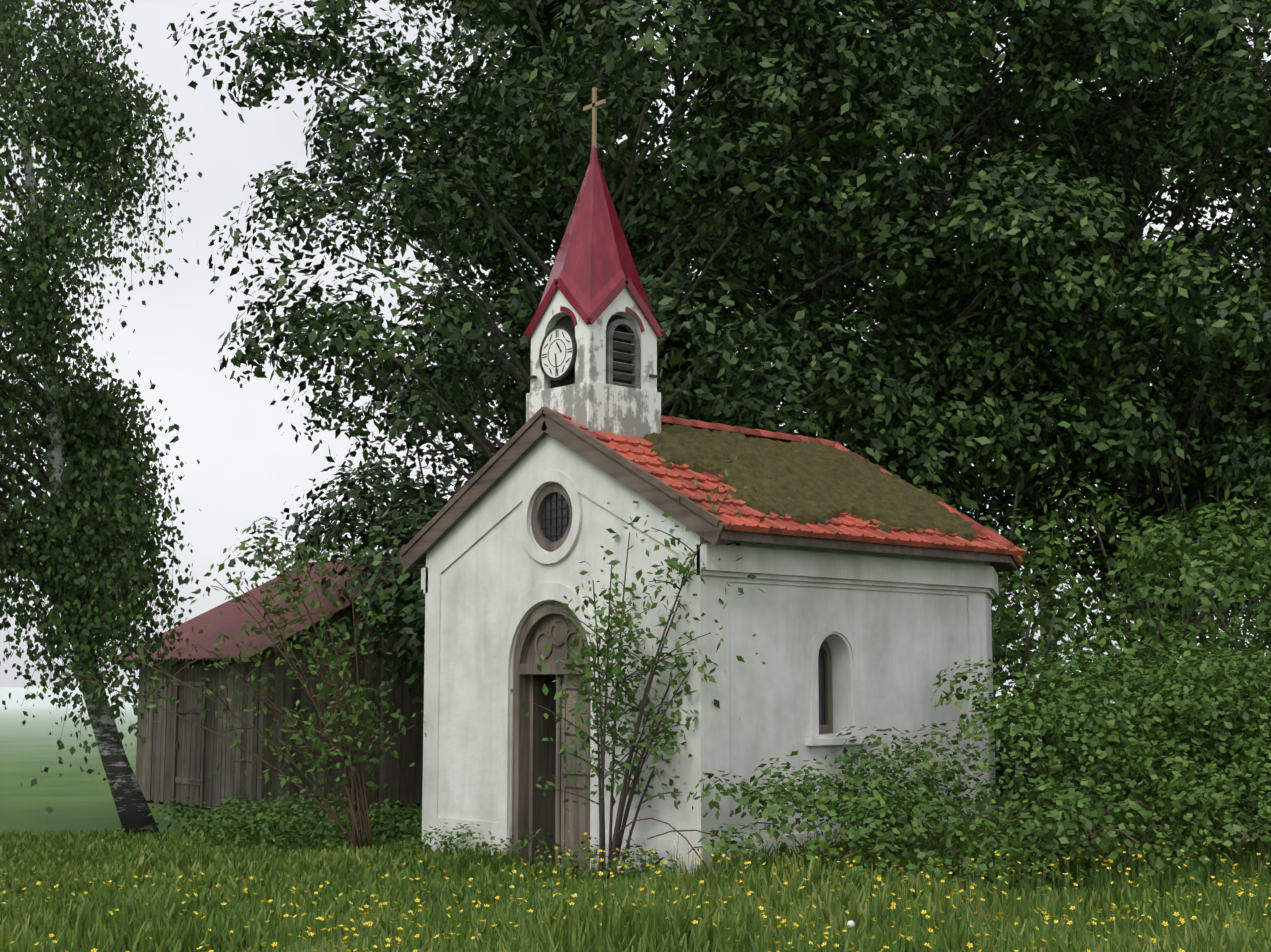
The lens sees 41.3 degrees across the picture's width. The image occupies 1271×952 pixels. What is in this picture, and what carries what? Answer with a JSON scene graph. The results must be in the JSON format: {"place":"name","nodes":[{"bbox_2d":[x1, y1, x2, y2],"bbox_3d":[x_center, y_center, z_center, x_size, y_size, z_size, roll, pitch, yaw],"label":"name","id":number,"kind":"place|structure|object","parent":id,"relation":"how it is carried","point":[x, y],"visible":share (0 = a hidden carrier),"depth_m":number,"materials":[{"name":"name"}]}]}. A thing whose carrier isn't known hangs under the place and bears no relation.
{"place":"outdoors","nodes":[
{"label":"outdoors","id":0,"kind":"place"},
{"bbox_2d":[147,665,419,813],"bbox_3d":[-4.689,4.716,31.371,7.520,2.500,4.320,6,-9,-42],"label":"shed foundation","id":1,"kind":"object","parent":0,"point":[198,806],"depth_m":28.93,"materials":[{"name":"grey stone"}]},
{"bbox_2d":[0,687,1261,879],"bbox_3d":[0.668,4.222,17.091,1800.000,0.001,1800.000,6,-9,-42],"label":"ground","id":2,"kind":"structure","parent":0,"point":[75,798],"depth_m":40.62,"materials":[{"name":"green plant"}]},
{"bbox_2d":[0,0,210,834],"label":"birch","id":3,"kind":"object","parent":2,"relation":"on","point":[46,310],"depth_m":23.07,"materials":[{"name":"green plant"}]},
{"bbox_2d":[35,511,426,854],"bbox_3d":[-4.950,2.581,21.068,2.119,4.248,4.866,31,-32,-77],"label":"shrub","id":4,"kind":"object","parent":2,"relation":"on","point":[326,715],"depth_m":20.74,"materials":[{"name":"green plant"}]},
{"bbox_2d":[135,571,424,813],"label":"shed planks","id":5,"kind":"object","parent":2,"relation":"on","point":[154,765],"visible":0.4,"depth_m":28.54,"materials":[{"name":"brown wood"}]},
{"bbox_2d":[176,709,202,782],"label":"shed hinges","id":6,"kind":"object","parent":5,"relation":"attached to","point":[177,744],"visible":0.88,"depth_m":28.74,"materials":[{"name":"black metal"}]},
{"bbox_2d":[119,573,417,669],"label":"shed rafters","id":7,"kind":"object","parent":5,"relation":"on","point":[205,662],"visible":0.17,"depth_m":28.11,"materials":[{"name":"brown wood"}]},
{"bbox_2d":[109,556,418,661],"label":"shed roof","id":8,"kind":"structure","parent":7,"relation":"on","point":[229,623],"depth_m":29.79,"materials":[{"name":"red metal"}]},
{"bbox_2d":[302,549,391,562],"bbox_3d":[-4.689,1.455,31.771,0.535,0.141,5.140,6,-9,-42],"label":"shed ridge cap","id":9,"kind":"object","parent":8,"relation":"on","point":[390,551],"depth_m":32.62,"materials":[{"name":"red metal"}]},
{"bbox_2d":[172,637,388,808],"bbox_3d":[-6.122,4.231,29.064,2.410,2.900,2.975,6,-9,-42],"label":"shed timber frame","id":10,"kind":"object","parent":5,"relation":"attached to","point":[262,769],"visible":0.73,"depth_m":28.63,"materials":[{"name":"brown wood"}]},
{"bbox_2d":[148,788,421,852],"bbox_3d":[-4.494,4.537,22.439,3.379,0.710,4.605,6,-9,-42],"label":"nettle patch","id":11,"kind":"object","parent":2,"relation":"on","point":[274,812],"visible":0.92,"depth_m":21.65,"materials":[{"name":"green plant"}]},
{"bbox_2d":[268,538,399,600],"bbox_3d":[-4.980,3.539,32.086,4.991,5.078,5.198,6,-9,-42],"label":"tree","id":12,"kind":"object","parent":2,"relation":"on","point":[306,590],"depth_m":31.23,"materials":[{"name":"green plant"}]},
{"bbox_2d":[224,368,444,581],"bbox_3d":[-5.653,1.892,34.476,5.353,8.913,4.350,1,-7,-9],"label":"tree","id":13,"kind":"object","parent":2,"relation":"on","point":[266,538],"depth_m":33.81,"materials":[{"name":"green plant"}]},
{"bbox_2d":[341,375,495,534],"bbox_3d":[-3.926,2.241,35.773,5.005,8.551,6.545,6,-9,-42],"label":"tree","id":14,"kind":"object","parent":2,"relation":"on","point":[370,464],"depth_m":35.34,"materials":[{"name":"green plant"}]},
{"bbox_2d":[392,823,685,880],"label":"weeds","id":15,"kind":"object","parent":2,"relation":"on","point":[590,852],"visible":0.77,"depth_m":18.60,"materials":[{"name":"green plant"}]},
{"bbox_2d":[231,0,900,552],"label":"tree","id":16,"kind":"object","parent":2,"relation":"on","point":[523,306],"depth_m":34.54,"materials":[{"name":"green plant"}]},
{"bbox_2d":[167,0,1006,708],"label":"tree","id":17,"kind":"object","parent":2,"relation":"on","point":[447,326],"depth_m":26.96,"materials":[{"name":"green plant"}]},
{"bbox_2d":[1,827,1269,951],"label":"buttercup stems","id":18,"kind":"object","parent":2,"relation":"on","point":[675,864],"visible":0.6,"depth_m":13.10,"materials":[{"name":"green plant"}]},
{"bbox_2d":[1,827,1270,951],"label":"buttercups","id":19,"kind":"object","parent":18,"relation":"on","point":[760,908],"visible":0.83,"depth_m":12.64,"materials":[{"name":"yellow plant"}]},
{"bbox_2d":[510,456,765,880],"bbox_3d":[0.179,2.042,17.662,2.648,4.477,2.436,6,-9,-42],"label":"shrub","id":20,"kind":"object","parent":2,"relation":"on","point":[673,564],"depth_m":17.44,"materials":[{"name":"green plant"}]},
{"bbox_2d":[304,0,1011,433],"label":"tree","id":21,"kind":"object","parent":2,"relation":"on","point":[368,148],"depth_m":36.42,"materials":[{"name":"green plant"}]},
{"bbox_2d":[387,0,1024,413],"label":"tree","id":22,"kind":"object","parent":2,"relation":"on","point":[461,48],"depth_m":49.20,"materials":[{"name":"green plant"}]},
{"bbox_2d":[422,433,995,874],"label":"chapel walls","id":23,"kind":"structure","parent":2,"relation":"on","point":[486,571],"depth_m":19.03,"materials":[{"name":"paint"}]},
{"bbox_2d":[512,601,590,874],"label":"wooden door","id":24,"kind":"structure","parent":23,"relation":"attached to","point":[535,756],"depth_m":19.47,"materials":[{"name":"brown wood"}]},
{"bbox_2d":[531,483,571,551],"bbox_3d":[-0.912,0.476,19.406,0.090,0.804,0.804,6,-9,-42],"label":"window reveal","id":25,"kind":"object","parent":23,"relation":"attached to","point":[542,541],"visible":0.67,"depth_m":19.49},
{"bbox_2d":[540,492,569,541],"bbox_3d":[-0.914,0.476,19.404,0.012,0.580,0.580,6,-9,-42],"label":"oculus leading","id":26,"kind":"object","parent":25,"relation":"in","point":[555,517],"visible":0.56,"depth_m":19.41,"materials":[{"name":"black metal"}]},
{"bbox_2d":[541,492,569,541],"bbox_3d":[-0.904,0.477,19.413,0.010,0.580,0.580,6,-9,-42],"label":"oculus glass","id":27,"kind":"object","parent":25,"relation":"in","point":[564,510],"visible":0.4,"depth_m":19.43,"materials":[{"name":"grey glass"}]},
{"bbox_2d":[498,470,870,869],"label":"stucco trims","id":28,"kind":"object","parent":23,"relation":"attached to","point":[530,600],"visible":0.85,"depth_m":19.16,"materials":[{"name":"white paint"}]},
{"bbox_2d":[421,544,998,598],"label":"eave cornice","id":29,"kind":"structure","parent":23,"relation":"attached to","point":[775,564],"depth_m":18.92,"materials":[{"name":"white paint"}]},
{"bbox_2d":[415,414,1016,571],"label":"roof deck","id":30,"kind":"structure","parent":23,"relation":"on","point":[1004,567],"depth_m":22.65,"materials":[{"name":"brown wood"}]},
{"bbox_2d":[551,409,1026,565],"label":"roof tiles","id":31,"kind":"object","parent":23,"relation":"on","point":[636,450],"visible":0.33,"depth_m":18.67,"materials":[{"name":"red tile"}]},
{"bbox_2d":[399,406,724,571],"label":"barge boards","id":32,"kind":"object","parent":31,"relation":"attached to","point":[623,470],"visible":0.96,"depth_m":19.17,"materials":[{"name":"brown wood"}]},
{"bbox_2d":[526,381,660,437],"bbox_3d":[-0.496,-0.586,19.922,1.130,0.800,1.130,6,-9,-42],"label":"tower base","id":33,"kind":"object","parent":31,"relation":"on","point":[591,406],"visible":0.5,"depth_m":19.49,"materials":[{"name":"white paint"}]},
{"bbox_2d":[530,287,656,392],"bbox_3d":[-0.496,-0.996,19.972,1.060,2.460,1.060,6,-9,-42],"label":"belfry","id":34,"kind":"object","parent":33,"relation":"on","point":[590,363],"depth_m":19.77,"materials":[{"name":"white paint"}]},
{"bbox_2d":[551,315,631,387],"bbox_3d":[-0.509,-1.390,19.718,0.996,1.000,0.395,0,-7,2],"label":"belfry opening interior","id":35,"kind":"object","parent":34,"relation":"in","point":[567,322],"visible":0.23,"depth_m":19.74,"materials":[{"name":"black"}]},
{"bbox_2d":[528,374,657,378],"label":"tower brackets","id":36,"kind":"object","parent":34,"relation":"attached to","point":[650,375],"visible":1,"depth_m":19.91,"materials":[{"name":"black metal"}]},
{"bbox_2d":[524,145,663,338],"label":"spire roof","id":37,"kind":"structure","parent":34,"relation":"on","point":[593,274],"depth_m":19.85,"materials":[{"name":"red metal"}]},
{"bbox_2d":[541,329,572,377],"bbox_3d":[-0.899,-1.428,19.652,0.035,0.600,0.600,6,-9,-42],"label":"clock face","id":38,"kind":"object","parent":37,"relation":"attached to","point":[554,349],"visible":0.54,"depth_m":19.64,"materials":[{"name":"white"}]},
{"bbox_2d":[539,326,576,380],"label":"clock marks","id":39,"kind":"object","parent":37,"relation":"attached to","point":[566,373],"visible":0.71,"depth_m":19.58,"materials":[{"name":"grey metal"}]},
{"bbox_2d":[583,87,605,147],"bbox_3d":[-0.496,-4.311,20.379,0.030,0.780,0.380,6,-9,-42],"label":"cross","id":40,"kind":"object","parent":37,"relation":"on","point":[594,105],"visible":0.89,"depth_m":20.37,"materials":[{"name":"beige wood"}]},
{"bbox_2d":[560,306,644,331],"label":"tower hoods","id":41,"kind":"object","parent":34,"relation":"attached to","point":[569,312],"visible":0.65,"depth_m":19.71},
{"bbox_2d":[606,319,639,388],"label":"tower louvres","id":42,"kind":"object","parent":34,"relation":"in","point":[633,357],"visible":0.88,"depth_m":19.65,"materials":[{"name":"grey wood"}]},
{"bbox_2d":[643,423,1004,541],"bbox_3d":[2.004,0.057,20.253,4.760,1.528,2.633,6,-9,-42],"label":"roof moss","id":43,"kind":"object","parent":31,"relation":"on","point":[804,482],"visible":0.94,"depth_m":20.02,"materials":[{"name":"green plant"}]},
{"bbox_2d":[661,415,1021,557],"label":"ridge tiles","id":44,"kind":"object","parent":31,"relation":"on","point":[789,438],"visible":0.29,"depth_m":21.31,"materials":[{"name":"red tile"}]},
{"bbox_2d":[720,529,1009,562],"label":"eave fascia","id":45,"kind":"structure","parent":31,"relation":"attached to","point":[744,536],"depth_m":18.67,"materials":[{"name":"brown wood"}]},
{"bbox_2d":[818,639,832,732],"bbox_3d":[2.033,2.343,18.994,0.468,1.083,0.075,6,-9,-42],"label":"window frame","id":46,"kind":"object","parent":23,"relation":"attached to","point":[828,726],"visible":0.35,"depth_m":19.08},
{"bbox_2d":[818,647,825,724],"bbox_3d":[2.027,2.363,18.997,0.400,1.036,0.010,6,-9,-42],"label":"window glass","id":47,"kind":"object","parent":46,"relation":"in","point":[821,669],"depth_m":19.06,"materials":[{"name":"black glass"}]},
{"bbox_2d":[728,411,910,483],"bbox_3d":[2.348,2.288,28.245,5.006,6.617,5.664,6,-9,-42],"label":"bush","id":48,"kind":"object","parent":2,"relation":"on","point":[813,426],"depth_m":27.08,"materials":[{"name":"green plant"}]},
{"bbox_2d":[415,0,1228,645],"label":"tree","id":49,"kind":"object","parent":2,"relation":"on","point":[1071,290],"depth_m":28.96,"materials":[{"name":"green plant"}]},
{"bbox_2d":[847,920,854,927],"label":"dandelion clocks","id":50,"kind":"object","parent":2,"relation":"on","point":[850,923],"visible":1,"depth_m":11.88,"materials":[{"name":"white plant"}]},
{"bbox_2d":[607,0,1270,618],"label":"tree","id":51,"kind":"object","parent":2,"relation":"on","point":[1069,164],"depth_m":39.61,"materials":[{"name":"green plant"}]},
{"bbox_2d":[615,781,1270,890],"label":"brambles canes","id":52,"kind":"object","parent":2,"relation":"on","point":[1012,817],"visible":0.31,"depth_m":16.76,"materials":[{"name":"green plant"}]},
{"bbox_2d":[686,637,1270,899],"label":"bramble leaves","id":53,"kind":"object","parent":2,"relation":"on","point":[1165,690],"visible":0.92,"depth_m":17.28,"materials":[{"name":"green plant"}]},
{"bbox_2d":[860,348,1101,766],"bbox_3d":[5.782,1.585,29.270,4.997,8.233,4.592,6,-9,-42],"label":"bush","id":54,"kind":"object","parent":2,"relation":"on","point":[1007,513],"depth_m":28.76,"materials":[{"name":"green plant"}]},
{"bbox_2d":[748,0,1270,667],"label":"tree","id":55,"kind":"object","parent":2,"relation":"on","point":[1184,282],"depth_m":29.34,"materials":[{"name":"green plant"}]},
{"bbox_2d":[844,0,1270,735],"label":"tree","id":56,"kind":"object","parent":2,"relation":"on","point":[1192,233],"depth_m":46.59,"materials":[{"name":"green plant"}]},
{"bbox_2d":[991,544,1154,814],"bbox_3d":[5.234,2.949,23.489,4.414,4.145,4.737,6,-9,-42],"label":"bush","id":57,"kind":"object","parent":2,"relation":"on","point":[1070,610],"depth_m":23.65,"materials":[{"name":"green plant"}]},
{"bbox_2d":[917,0,1270,648],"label":"tree","id":58,"kind":"object","parent":2,"relation":"on","point":[1256,217],"depth_m":42.48,"materials":[{"name":"green plant"}]},
{"bbox_2d":[973,0,1270,636],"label":"tree","id":59,"kind":"object","parent":2,"relation":"on","point":[1186,108],"depth_m":31.75,"materials":[{"name":"green plant"}]},
{"bbox_2d":[980,502,1270,810],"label":"bush","id":60,"kind":"object","parent":2,"relation":"on","point":[1100,634],"depth_m":24.61,"materials":[{"name":"green plant"}]},
{"bbox_2d":[1022,616,1270,820],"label":"bush","id":61,"kind":"object","parent":2,"relation":"on","point":[1237,634],"depth_m":22.43,"materials":[{"name":"green plant"}]},
{"bbox_2d":[1031,472,1270,817],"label":"bush","id":62,"kind":"object","parent":2,"relation":"on","point":[1107,501],"depth_m":27.01,"materials":[{"name":"green plant"}]},
{"bbox_2d":[1046,331,1270,793],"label":"bush","id":63,"kind":"object","parent":2,"relation":"on","point":[1261,468],"depth_m":30.01,"materials":[{"name":"green plant"}]},
{"bbox_2d":[1121,526,1270,792],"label":"bush","id":64,"kind":"object","parent":2,"relation":"on","point":[1196,571],"depth_m":23.32,"materials":[{"name":"green plant"}]},
{"bbox_2d":[1188,685,1270,829],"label":"bush","id":65,"kind":"object","parent":2,"relation":"on","point":[1232,740],"depth_m":20.83,"materials":[{"name":"green plant"}]},
{"bbox_2d":[1190,480,1270,738],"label":"bush","id":66,"kind":"object","parent":2,"relation":"on","point":[1236,573],"depth_m":25.88,"materials":[{"name":"green plant"}]},
{"bbox_2d":[1235,525,1270,799],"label":"bush","id":67,"kind":"object","parent":2,"relation":"on","point":[1259,632],"visible":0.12,"depth_m":28.45,"materials":[{"name":"green plant"}]},
{"bbox_2d":[0,803,1270,951],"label":"grass","id":68,"kind":"structure","parent":0,"point":[65,859],"depth_m":14.39,"materials":[{"name":"green plant"}]},
{"bbox_2d":[0,0,1270,686],"label":"sky","id":69,"kind":"structure","parent":0,"point":[246,472],"materials":[{"name":"white"}]}
]}

